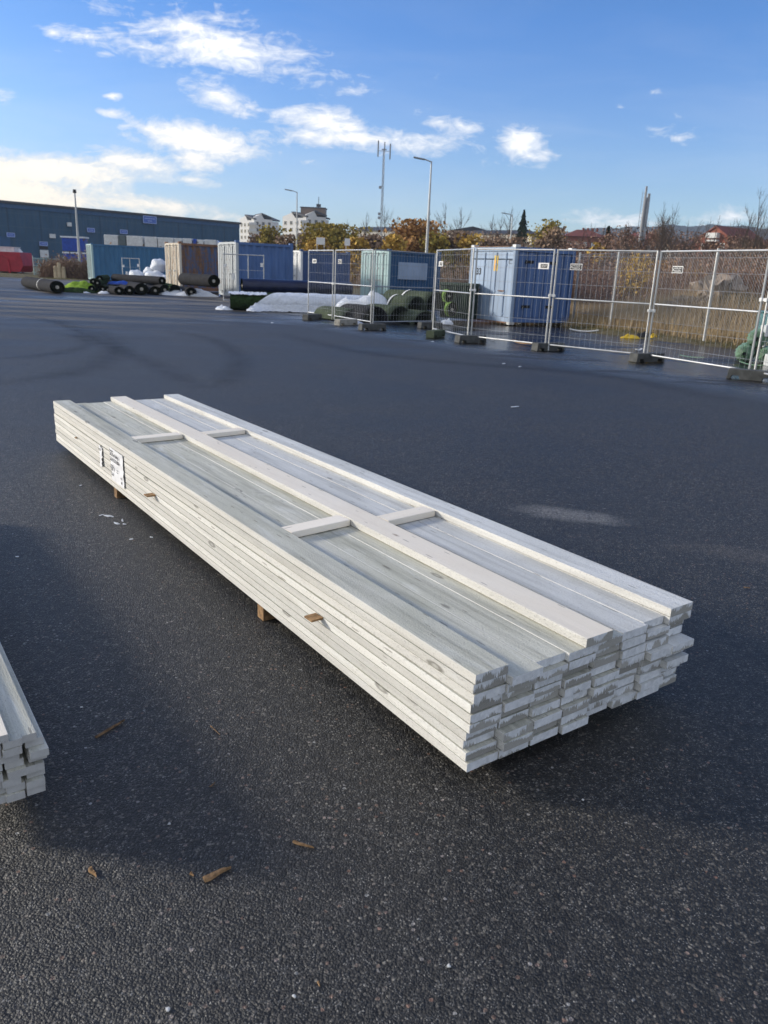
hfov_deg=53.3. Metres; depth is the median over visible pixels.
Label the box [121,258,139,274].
gate frame
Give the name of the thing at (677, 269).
fence
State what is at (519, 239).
autumn tree
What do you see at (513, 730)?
timber board
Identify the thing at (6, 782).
timber batten
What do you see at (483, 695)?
timber board
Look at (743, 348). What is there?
netting roll
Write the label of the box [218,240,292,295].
shipping container
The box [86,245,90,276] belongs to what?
door
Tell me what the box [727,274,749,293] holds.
boulder
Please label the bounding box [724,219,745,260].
bare tree
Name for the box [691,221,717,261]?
bare tree
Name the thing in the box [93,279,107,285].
turf roll
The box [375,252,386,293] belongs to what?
door
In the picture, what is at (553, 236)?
autumn tree
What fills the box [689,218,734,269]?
bare tree
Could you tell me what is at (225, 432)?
cross batten
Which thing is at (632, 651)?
timber board
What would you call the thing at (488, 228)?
bare tree
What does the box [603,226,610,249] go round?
fir tree
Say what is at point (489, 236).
twiggy bush
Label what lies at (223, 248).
door
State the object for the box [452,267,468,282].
scrub
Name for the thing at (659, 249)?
bare tree
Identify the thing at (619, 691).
timber board
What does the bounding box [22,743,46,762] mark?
timber batten
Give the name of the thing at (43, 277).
grass
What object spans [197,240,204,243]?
pallet load
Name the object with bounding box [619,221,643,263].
bare tree
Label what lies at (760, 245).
bare tree
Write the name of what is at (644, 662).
timber board
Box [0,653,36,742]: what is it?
timber batten
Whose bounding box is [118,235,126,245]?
pallet load
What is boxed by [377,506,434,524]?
cross batten
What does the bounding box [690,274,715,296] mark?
boulder
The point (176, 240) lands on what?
pallet load
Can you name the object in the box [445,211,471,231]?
bare tree
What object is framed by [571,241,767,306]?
scrub
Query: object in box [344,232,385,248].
autumn tree
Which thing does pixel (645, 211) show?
twin mast
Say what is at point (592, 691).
timber board
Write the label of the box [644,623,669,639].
timber board
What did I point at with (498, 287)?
door
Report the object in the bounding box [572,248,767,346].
chain link fence
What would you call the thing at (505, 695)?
timber board
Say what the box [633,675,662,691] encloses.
timber board
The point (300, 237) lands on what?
autumn tree
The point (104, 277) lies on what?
turf roll
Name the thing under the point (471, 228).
building
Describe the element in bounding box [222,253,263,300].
gate frame
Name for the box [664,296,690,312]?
boulder
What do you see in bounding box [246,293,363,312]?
plastic sheet
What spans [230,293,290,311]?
turf roll
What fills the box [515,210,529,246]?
fir tree
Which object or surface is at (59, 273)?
timber post
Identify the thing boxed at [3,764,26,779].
timber batten
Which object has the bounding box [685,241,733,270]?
twiggy bush
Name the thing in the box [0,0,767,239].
sky
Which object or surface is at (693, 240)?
bare tree
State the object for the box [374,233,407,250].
autumn tree
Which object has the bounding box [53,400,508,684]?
timber board
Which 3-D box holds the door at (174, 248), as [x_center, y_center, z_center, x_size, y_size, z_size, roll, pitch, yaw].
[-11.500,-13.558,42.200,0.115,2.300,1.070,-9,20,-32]
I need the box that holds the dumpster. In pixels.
[439,282,481,318]
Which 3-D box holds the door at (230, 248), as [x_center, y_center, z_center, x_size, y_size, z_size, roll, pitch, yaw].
[-7.335,-11.655,36.667,0.115,2.300,1.070,-8,20,-30]
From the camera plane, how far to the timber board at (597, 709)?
2.60 m
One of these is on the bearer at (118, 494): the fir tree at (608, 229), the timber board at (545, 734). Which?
the timber board at (545, 734)
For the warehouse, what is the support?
on the ground at (599, 331)
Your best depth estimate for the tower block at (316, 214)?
283.34 m
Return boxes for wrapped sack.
[129,270,144,274]
[143,267,153,273]
[145,270,163,275]
[150,259,165,272]
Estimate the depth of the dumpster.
25.73 m
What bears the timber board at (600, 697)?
on the timber board at (596, 704)
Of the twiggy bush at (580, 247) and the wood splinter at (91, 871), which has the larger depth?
the twiggy bush at (580, 247)
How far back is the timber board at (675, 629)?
2.75 m
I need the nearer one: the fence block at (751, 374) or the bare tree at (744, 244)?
the fence block at (751, 374)
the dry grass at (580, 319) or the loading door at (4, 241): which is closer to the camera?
the dry grass at (580, 319)
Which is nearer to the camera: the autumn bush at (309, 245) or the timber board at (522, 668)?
the timber board at (522, 668)
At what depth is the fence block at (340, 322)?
21.77 m
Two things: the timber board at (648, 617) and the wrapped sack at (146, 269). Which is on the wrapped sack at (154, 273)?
the wrapped sack at (146, 269)
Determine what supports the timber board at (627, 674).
on the timber board at (626, 681)
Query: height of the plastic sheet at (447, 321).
0.188 m
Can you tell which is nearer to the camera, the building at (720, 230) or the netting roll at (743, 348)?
the netting roll at (743, 348)
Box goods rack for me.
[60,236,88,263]
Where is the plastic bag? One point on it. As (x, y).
(642, 335)
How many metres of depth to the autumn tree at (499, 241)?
84.18 m
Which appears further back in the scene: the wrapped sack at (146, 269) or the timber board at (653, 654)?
the wrapped sack at (146, 269)
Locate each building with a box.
[351,227,405,237]
[441,226,484,237]
[458,230,530,243]
[521,231,538,246]
[563,228,603,260]
[619,233,666,254]
[699,225,761,260]
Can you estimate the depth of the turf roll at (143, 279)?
39.28 m
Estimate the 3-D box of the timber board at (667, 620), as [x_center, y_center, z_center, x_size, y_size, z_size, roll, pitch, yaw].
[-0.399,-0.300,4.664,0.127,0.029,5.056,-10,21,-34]
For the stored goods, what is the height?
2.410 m
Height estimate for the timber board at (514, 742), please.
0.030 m
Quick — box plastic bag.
[636,331,648,337]
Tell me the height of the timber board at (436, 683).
0.029 m
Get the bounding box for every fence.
[32,256,79,274]
[308,250,333,317]
[334,249,373,322]
[372,249,435,322]
[432,248,474,334]
[470,248,555,343]
[548,249,658,353]
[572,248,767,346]
[646,249,767,368]
[754,294,767,374]
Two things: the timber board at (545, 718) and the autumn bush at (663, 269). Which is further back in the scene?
the autumn bush at (663, 269)
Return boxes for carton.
[760,325,767,336]
[763,354,767,365]
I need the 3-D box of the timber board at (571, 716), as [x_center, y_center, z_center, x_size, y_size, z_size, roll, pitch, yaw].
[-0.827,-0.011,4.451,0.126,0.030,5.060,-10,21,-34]
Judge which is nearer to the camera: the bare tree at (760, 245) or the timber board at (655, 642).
the timber board at (655, 642)
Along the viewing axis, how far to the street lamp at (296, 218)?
84.29 m
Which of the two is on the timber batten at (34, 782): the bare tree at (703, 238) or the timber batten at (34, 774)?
the timber batten at (34, 774)
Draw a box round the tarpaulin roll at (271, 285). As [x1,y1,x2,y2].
[240,278,352,294]
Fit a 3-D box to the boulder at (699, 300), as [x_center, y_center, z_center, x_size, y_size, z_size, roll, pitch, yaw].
[10.203,-6.745,24.623,0.410,0.506,1.096,-13,-11,-41]
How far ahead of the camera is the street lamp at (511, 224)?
102.87 m
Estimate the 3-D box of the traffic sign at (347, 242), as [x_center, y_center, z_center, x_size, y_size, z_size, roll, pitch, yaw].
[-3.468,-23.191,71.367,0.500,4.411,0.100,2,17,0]
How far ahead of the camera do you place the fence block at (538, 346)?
16.53 m
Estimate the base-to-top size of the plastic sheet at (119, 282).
0.192 m
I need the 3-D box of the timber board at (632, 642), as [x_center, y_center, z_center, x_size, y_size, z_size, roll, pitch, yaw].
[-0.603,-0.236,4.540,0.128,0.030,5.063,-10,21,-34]
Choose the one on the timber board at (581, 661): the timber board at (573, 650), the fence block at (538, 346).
the timber board at (573, 650)
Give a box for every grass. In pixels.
[0,274,87,279]
[549,285,767,345]
[552,321,766,348]
[570,283,766,316]
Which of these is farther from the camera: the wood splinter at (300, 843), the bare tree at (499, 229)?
the bare tree at (499, 229)
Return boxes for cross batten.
[132,432,182,442]
[202,428,244,437]
[281,515,349,536]
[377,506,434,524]
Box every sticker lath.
[144,493,155,496]
[304,613,322,621]
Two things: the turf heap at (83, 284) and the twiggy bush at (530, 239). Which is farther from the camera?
the twiggy bush at (530, 239)
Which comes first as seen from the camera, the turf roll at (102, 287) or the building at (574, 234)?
the turf roll at (102, 287)
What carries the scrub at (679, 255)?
on the ground at (599, 331)
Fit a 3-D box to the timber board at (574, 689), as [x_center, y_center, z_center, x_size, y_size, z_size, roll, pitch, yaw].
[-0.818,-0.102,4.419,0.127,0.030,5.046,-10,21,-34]
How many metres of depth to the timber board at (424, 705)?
2.84 m
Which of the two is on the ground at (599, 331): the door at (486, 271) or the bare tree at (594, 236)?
the bare tree at (594, 236)
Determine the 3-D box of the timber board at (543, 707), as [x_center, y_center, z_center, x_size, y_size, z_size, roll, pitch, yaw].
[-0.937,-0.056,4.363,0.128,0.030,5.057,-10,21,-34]
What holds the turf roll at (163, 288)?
on the asphalt yard at (526, 885)
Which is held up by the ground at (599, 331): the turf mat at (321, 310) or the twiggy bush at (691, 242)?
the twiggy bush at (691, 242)
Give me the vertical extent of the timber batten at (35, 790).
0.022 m
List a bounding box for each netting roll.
[734,342,756,361]
[747,327,767,347]
[758,345,767,363]
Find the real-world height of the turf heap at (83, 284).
0.533 m
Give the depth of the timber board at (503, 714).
2.33 m
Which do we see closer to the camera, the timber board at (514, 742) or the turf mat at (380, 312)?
the timber board at (514, 742)
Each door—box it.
[0,236,10,246]
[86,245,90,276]
[88,245,92,276]
[166,244,173,283]
[172,244,178,285]
[219,244,227,292]
[227,244,234,293]
[293,252,298,279]
[362,254,374,294]
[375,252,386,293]
[472,255,492,315]
[488,252,511,316]
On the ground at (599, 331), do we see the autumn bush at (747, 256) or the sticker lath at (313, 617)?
the autumn bush at (747, 256)
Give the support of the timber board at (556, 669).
on the timber board at (538, 684)
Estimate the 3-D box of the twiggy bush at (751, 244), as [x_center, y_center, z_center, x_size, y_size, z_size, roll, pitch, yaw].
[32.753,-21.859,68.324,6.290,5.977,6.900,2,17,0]
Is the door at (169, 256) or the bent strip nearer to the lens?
the bent strip
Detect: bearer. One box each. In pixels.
[114,487,125,497]
[258,604,274,620]
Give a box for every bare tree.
[361,213,370,235]
[376,206,394,239]
[435,203,461,235]
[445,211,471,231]
[479,215,496,242]
[492,214,510,240]
[504,206,519,238]
[583,226,606,266]
[618,225,642,271]
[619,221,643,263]
[637,222,654,260]
[640,227,672,266]
[642,202,686,263]
[654,223,684,265]
[666,220,704,267]
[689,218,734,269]
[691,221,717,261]
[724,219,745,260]
[727,214,763,264]
[737,186,767,263]
[738,220,767,262]
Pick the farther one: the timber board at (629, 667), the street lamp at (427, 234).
the street lamp at (427, 234)
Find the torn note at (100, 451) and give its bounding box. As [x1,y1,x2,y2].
[99,445,102,465]
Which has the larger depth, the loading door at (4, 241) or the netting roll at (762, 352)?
the loading door at (4, 241)
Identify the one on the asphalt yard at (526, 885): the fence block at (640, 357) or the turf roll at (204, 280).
the fence block at (640, 357)
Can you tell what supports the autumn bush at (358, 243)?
on the ground at (599, 331)
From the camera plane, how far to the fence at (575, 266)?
15.52 m
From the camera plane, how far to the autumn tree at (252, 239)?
103.57 m
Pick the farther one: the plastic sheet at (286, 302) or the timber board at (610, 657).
the plastic sheet at (286, 302)
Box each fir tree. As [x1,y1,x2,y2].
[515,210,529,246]
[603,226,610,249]
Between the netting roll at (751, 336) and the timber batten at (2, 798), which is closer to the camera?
the timber batten at (2, 798)
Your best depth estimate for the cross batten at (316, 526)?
3.38 m
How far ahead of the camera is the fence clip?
12.57 m
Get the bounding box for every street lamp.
[73,189,80,261]
[285,189,297,249]
[413,156,431,252]
[501,212,512,238]
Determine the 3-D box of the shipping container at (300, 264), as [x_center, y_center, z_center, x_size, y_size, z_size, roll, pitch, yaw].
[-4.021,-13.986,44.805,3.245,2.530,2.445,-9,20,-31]
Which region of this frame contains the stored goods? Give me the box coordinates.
[0,246,20,272]
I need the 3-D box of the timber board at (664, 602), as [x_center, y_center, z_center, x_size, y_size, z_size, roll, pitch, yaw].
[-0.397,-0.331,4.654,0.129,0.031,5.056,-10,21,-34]
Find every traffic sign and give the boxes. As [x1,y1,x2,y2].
[316,237,324,246]
[345,238,349,245]
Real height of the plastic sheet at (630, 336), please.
0.125 m
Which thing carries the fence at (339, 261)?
on the asphalt yard at (526, 885)
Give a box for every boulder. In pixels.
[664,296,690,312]
[688,293,714,305]
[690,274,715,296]
[702,277,715,301]
[708,274,736,295]
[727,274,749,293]
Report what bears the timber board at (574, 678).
on the timber board at (574, 689)
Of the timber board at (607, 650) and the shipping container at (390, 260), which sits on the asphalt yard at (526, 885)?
the shipping container at (390, 260)
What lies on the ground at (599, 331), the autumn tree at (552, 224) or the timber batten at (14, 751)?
the autumn tree at (552, 224)
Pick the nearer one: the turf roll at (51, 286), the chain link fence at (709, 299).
the chain link fence at (709, 299)
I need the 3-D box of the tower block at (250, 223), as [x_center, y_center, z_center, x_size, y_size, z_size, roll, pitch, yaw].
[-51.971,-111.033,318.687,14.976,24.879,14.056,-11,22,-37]
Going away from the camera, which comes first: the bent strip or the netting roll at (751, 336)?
the netting roll at (751, 336)
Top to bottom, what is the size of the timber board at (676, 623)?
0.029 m
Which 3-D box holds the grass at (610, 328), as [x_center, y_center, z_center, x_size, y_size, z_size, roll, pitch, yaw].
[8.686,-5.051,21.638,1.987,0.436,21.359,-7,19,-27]
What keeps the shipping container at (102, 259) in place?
on the asphalt yard at (526, 885)
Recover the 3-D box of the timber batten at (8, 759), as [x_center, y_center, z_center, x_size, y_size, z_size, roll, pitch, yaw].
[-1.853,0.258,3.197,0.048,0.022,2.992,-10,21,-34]
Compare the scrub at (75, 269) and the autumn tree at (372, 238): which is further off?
the autumn tree at (372, 238)
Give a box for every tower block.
[240,213,279,241]
[283,197,329,239]
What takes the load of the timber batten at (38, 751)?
on the timber batten at (28, 757)
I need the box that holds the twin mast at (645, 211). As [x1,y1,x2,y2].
[635,186,650,254]
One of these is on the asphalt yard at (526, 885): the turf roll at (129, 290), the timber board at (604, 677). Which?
the turf roll at (129, 290)
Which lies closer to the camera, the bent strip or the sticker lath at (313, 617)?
the sticker lath at (313, 617)
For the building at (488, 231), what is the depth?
170.88 m
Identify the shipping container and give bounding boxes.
[86,243,165,279]
[165,241,218,290]
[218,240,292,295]
[293,249,349,281]
[360,249,441,294]
[466,244,575,324]
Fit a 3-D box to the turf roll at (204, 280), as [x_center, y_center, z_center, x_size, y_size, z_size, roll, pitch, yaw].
[-8.930,-11.177,36.808,0.633,0.567,3.058,-12,23,-39]
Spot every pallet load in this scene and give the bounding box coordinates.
[104,235,118,244]
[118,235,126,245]
[126,236,144,246]
[144,237,157,246]
[158,237,173,247]
[174,238,182,242]
[183,238,192,243]
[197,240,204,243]
[204,240,217,244]
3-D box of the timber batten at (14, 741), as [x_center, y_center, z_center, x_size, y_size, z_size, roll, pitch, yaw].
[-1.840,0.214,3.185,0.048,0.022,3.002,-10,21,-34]
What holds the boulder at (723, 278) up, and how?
on the ground at (599, 331)
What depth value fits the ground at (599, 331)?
23.37 m
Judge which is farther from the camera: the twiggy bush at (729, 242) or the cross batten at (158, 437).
the twiggy bush at (729, 242)
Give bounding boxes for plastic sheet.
[107,281,127,284]
[158,288,218,296]
[216,305,232,309]
[228,291,266,294]
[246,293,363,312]
[336,290,386,306]
[441,318,453,324]
[620,334,639,338]
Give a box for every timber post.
[53,266,57,277]
[57,262,61,277]
[61,267,65,278]
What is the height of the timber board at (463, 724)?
0.029 m
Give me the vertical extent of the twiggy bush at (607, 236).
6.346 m
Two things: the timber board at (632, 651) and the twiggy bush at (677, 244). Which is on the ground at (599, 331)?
the twiggy bush at (677, 244)
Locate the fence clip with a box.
[759,298,767,301]
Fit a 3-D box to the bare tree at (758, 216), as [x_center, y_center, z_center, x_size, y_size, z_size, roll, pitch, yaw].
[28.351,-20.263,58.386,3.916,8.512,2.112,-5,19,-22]
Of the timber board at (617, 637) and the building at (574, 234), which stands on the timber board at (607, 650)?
the timber board at (617, 637)
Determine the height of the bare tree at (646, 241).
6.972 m
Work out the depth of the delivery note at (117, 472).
4.81 m
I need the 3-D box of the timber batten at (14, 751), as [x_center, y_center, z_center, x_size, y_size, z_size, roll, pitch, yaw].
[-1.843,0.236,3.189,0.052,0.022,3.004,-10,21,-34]
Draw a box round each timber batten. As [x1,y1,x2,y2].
[0,643,43,747]
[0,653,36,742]
[0,695,22,749]
[0,715,8,743]
[0,744,22,757]
[0,753,19,763]
[0,788,5,793]
[0,793,6,803]
[1,764,21,788]
[3,754,23,769]
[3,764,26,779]
[6,776,25,793]
[6,789,25,802]
[21,745,44,773]
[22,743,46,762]
[23,774,45,789]
[25,784,45,795]
[26,717,48,759]
[26,769,44,778]
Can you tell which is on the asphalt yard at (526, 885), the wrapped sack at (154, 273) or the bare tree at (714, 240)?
the wrapped sack at (154, 273)
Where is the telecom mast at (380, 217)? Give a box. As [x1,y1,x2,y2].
[377,140,390,240]
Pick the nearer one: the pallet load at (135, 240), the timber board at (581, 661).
the timber board at (581, 661)
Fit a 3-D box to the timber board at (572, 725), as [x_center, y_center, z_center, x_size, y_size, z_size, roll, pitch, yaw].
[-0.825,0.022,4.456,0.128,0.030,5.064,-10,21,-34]
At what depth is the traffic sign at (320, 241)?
70.77 m
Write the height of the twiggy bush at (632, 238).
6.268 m
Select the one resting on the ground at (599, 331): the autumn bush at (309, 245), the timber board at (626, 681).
the autumn bush at (309, 245)
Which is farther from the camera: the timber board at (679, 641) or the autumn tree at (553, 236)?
the autumn tree at (553, 236)
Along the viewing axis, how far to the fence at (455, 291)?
18.58 m
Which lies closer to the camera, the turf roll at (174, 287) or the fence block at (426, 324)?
the fence block at (426, 324)
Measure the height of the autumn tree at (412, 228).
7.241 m
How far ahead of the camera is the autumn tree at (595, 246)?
75.14 m
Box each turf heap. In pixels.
[64,287,97,292]
[65,280,99,291]
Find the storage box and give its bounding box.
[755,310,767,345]
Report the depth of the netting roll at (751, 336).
15.66 m
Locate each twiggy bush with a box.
[439,229,472,237]
[473,231,507,244]
[521,232,542,247]
[556,240,592,260]
[563,240,590,270]
[579,227,636,268]
[590,224,652,287]
[632,225,689,264]
[648,230,698,263]
[667,231,711,268]
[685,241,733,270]
[712,235,751,263]
[731,234,767,266]
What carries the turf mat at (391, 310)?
on the asphalt yard at (526, 885)
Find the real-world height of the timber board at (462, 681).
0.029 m
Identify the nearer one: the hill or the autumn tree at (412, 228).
the autumn tree at (412, 228)
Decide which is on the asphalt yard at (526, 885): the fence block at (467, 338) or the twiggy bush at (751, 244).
the fence block at (467, 338)
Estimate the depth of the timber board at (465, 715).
2.79 m
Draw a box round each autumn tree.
[247,232,260,242]
[256,225,286,243]
[273,233,299,250]
[288,221,372,252]
[291,232,305,247]
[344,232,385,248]
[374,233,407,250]
[378,217,456,268]
[400,236,418,251]
[418,231,457,279]
[443,230,473,267]
[446,233,487,276]
[473,233,522,246]
[505,237,530,246]
[527,218,570,248]
[530,226,578,248]
[585,242,614,276]
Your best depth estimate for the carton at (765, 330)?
15.54 m
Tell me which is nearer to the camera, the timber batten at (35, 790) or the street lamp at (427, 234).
the timber batten at (35, 790)
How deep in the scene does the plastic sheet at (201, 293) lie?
37.81 m
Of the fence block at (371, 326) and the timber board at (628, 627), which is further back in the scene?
the fence block at (371, 326)
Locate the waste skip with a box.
[0,252,34,272]
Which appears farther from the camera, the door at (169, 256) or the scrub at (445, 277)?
the scrub at (445, 277)
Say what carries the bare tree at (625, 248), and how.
on the ground at (599, 331)
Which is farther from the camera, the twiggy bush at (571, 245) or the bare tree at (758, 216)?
the twiggy bush at (571, 245)
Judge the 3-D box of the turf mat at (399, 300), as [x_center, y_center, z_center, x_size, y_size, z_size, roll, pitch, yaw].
[0.331,-6.948,25.432,1.350,0.592,2.121,-14,24,-42]
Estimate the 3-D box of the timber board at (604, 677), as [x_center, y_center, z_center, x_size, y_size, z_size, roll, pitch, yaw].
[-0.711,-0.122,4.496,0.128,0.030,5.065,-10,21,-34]
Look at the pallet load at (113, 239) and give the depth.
87.13 m
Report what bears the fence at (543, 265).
on the fence block at (538, 346)
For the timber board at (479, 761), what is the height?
0.029 m
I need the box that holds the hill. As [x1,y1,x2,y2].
[561,224,767,259]
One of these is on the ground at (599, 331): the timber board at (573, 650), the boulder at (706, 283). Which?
the boulder at (706, 283)
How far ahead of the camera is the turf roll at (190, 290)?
37.59 m
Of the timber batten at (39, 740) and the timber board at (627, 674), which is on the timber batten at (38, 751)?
the timber batten at (39, 740)
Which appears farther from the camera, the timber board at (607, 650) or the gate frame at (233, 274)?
the gate frame at (233, 274)
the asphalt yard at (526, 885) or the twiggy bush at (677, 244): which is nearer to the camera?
the asphalt yard at (526, 885)
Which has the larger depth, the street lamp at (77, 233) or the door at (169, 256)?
the street lamp at (77, 233)
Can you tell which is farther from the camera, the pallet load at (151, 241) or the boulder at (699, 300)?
the pallet load at (151, 241)
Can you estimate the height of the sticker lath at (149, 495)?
0.008 m
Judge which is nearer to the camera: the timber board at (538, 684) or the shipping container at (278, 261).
the timber board at (538, 684)
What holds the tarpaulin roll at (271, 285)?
on the turf roll
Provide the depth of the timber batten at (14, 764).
2.05 m
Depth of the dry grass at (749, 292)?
24.79 m
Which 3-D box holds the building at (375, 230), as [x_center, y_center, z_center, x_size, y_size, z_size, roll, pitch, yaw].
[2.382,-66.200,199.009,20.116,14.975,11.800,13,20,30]
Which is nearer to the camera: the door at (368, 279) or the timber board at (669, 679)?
the timber board at (669, 679)
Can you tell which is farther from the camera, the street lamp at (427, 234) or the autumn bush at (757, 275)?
the street lamp at (427, 234)
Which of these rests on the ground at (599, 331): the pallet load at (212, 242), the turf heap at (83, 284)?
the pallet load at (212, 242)
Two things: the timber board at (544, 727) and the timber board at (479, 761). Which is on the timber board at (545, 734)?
the timber board at (544, 727)
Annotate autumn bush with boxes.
[301,236,333,251]
[337,236,372,283]
[614,249,661,299]
[649,260,678,287]
[721,247,767,267]
[735,265,766,294]
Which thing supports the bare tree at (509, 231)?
on the ground at (599, 331)
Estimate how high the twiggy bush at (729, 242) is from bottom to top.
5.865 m
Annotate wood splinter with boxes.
[88,866,96,877]
[95,719,124,737]
[203,866,230,881]
[292,840,313,847]
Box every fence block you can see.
[302,314,321,319]
[334,319,357,325]
[358,323,385,329]
[417,322,442,327]
[426,329,444,337]
[454,335,485,342]
[531,342,564,350]
[629,352,664,361]
[726,368,767,381]
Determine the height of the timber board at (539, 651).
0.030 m
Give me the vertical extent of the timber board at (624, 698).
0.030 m
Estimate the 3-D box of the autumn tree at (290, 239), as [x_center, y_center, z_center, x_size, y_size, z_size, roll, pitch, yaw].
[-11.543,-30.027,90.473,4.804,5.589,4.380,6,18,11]
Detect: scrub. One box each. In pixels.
[32,251,111,280]
[62,239,652,288]
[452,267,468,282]
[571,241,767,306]
[583,223,762,273]
[592,231,767,277]
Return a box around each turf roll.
[21,276,64,293]
[88,285,98,290]
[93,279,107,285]
[96,275,109,281]
[99,284,111,290]
[99,284,123,294]
[111,274,165,284]
[112,284,134,294]
[126,281,148,294]
[145,284,160,294]
[146,284,169,292]
[164,283,180,291]
[178,273,219,286]
[179,286,196,295]
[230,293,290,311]
[441,289,454,301]
[443,302,457,316]
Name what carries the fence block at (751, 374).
on the asphalt yard at (526, 885)
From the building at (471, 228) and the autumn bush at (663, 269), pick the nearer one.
the autumn bush at (663, 269)
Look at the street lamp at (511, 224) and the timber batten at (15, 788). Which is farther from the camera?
the street lamp at (511, 224)
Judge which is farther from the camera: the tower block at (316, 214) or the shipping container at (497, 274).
the tower block at (316, 214)
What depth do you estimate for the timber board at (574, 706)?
2.47 m
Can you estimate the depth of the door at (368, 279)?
37.53 m
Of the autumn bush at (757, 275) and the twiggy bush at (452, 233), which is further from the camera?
the twiggy bush at (452, 233)
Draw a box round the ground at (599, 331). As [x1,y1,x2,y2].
[0,266,767,348]
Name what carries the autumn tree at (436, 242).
on the ground at (599, 331)
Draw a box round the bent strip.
[569,328,597,331]
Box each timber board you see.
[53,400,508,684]
[53,405,505,693]
[54,409,505,703]
[54,413,501,713]
[54,417,501,723]
[55,421,500,733]
[55,425,496,740]
[55,429,493,748]
[56,433,496,761]
[56,437,497,771]
[76,403,542,685]
[87,402,565,667]
[104,401,597,661]
[111,396,612,647]
[135,400,623,650]
[136,399,646,640]
[151,398,663,628]
[164,394,692,616]
[164,398,690,624]
[492,731,532,751]
[494,718,532,741]
[495,742,527,758]
[497,708,528,727]
[501,690,534,711]
[501,704,527,716]
[502,684,531,700]
[504,677,537,692]
[526,707,561,728]
[527,697,559,717]
[528,689,558,706]
[528,725,557,745]
[531,680,561,697]
[532,674,561,688]
[532,720,556,733]
[537,661,567,681]
[556,715,588,734]
[557,689,586,704]
[557,707,586,724]
[558,679,590,697]
[558,696,589,716]
[561,668,591,688]
[562,664,587,676]
[564,652,595,669]
[586,689,614,703]
[586,703,606,715]
[587,661,615,676]
[587,679,618,696]
[587,695,611,710]
[588,651,618,668]
[590,668,619,686]
[595,643,619,657]
[607,690,635,708]
[611,682,633,698]
[615,652,644,667]
[615,661,639,674]
[615,674,634,688]
[616,643,645,659]
[616,668,636,679]
[619,633,645,649]
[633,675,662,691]
[633,685,658,699]
[634,667,661,683]
[636,660,660,673]
[640,657,663,666]
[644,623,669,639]
[644,634,668,650]
[644,643,672,661]
[659,673,676,687]
[660,651,687,669]
[661,664,679,672]
[661,667,675,677]
[666,624,681,635]
[668,633,693,653]
[670,620,683,627]
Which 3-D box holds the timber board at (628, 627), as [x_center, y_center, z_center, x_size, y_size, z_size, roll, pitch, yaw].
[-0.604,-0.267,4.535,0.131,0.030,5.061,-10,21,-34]
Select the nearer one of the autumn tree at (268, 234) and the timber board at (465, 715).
the timber board at (465, 715)
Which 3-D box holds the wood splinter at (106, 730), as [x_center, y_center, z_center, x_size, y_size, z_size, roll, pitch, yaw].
[-0.896,0.707,2.503,0.010,0.007,0.120,12,20,27]
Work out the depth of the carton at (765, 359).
15.44 m
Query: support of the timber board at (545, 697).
on the timber board at (543, 707)
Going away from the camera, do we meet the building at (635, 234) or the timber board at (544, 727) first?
the timber board at (544, 727)
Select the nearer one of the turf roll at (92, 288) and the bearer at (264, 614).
the bearer at (264, 614)
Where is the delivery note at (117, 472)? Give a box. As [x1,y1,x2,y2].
[109,447,123,487]
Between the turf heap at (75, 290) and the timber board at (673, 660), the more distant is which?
the turf heap at (75, 290)
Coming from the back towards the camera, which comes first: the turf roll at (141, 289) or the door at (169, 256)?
the door at (169, 256)
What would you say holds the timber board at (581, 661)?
on the timber board at (568, 672)
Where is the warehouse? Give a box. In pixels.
[0,200,241,264]
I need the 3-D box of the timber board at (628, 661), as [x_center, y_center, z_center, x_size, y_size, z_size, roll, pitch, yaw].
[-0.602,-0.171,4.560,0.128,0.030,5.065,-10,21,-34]
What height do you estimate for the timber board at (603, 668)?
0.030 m
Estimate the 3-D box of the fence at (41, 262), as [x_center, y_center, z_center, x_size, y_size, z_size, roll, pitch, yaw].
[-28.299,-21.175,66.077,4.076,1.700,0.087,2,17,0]
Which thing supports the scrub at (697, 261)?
on the ground at (599, 331)
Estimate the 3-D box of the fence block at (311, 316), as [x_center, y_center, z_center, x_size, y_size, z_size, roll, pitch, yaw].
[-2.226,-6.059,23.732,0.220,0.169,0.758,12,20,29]
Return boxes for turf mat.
[314,306,352,319]
[340,304,391,322]
[367,294,426,312]
[368,304,408,322]
[384,289,445,310]
[397,309,435,323]
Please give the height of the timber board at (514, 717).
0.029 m
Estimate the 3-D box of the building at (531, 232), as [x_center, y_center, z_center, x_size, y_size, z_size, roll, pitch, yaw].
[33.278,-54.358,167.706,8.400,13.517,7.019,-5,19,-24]
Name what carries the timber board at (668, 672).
on the timber board at (669, 679)
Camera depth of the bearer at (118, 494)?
4.96 m
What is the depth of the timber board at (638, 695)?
2.71 m
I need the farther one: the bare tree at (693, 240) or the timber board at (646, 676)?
the bare tree at (693, 240)
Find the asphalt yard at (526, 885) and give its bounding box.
[0,277,767,1023]
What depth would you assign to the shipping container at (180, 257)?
42.28 m
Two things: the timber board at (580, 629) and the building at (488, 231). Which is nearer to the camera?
the timber board at (580, 629)
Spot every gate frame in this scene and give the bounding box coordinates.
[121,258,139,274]
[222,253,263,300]
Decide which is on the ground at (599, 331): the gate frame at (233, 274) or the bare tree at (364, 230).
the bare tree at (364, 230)
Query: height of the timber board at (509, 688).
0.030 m
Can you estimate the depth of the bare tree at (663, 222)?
65.36 m
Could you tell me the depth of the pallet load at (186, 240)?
87.05 m
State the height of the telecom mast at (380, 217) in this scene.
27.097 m
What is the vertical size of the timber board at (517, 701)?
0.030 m

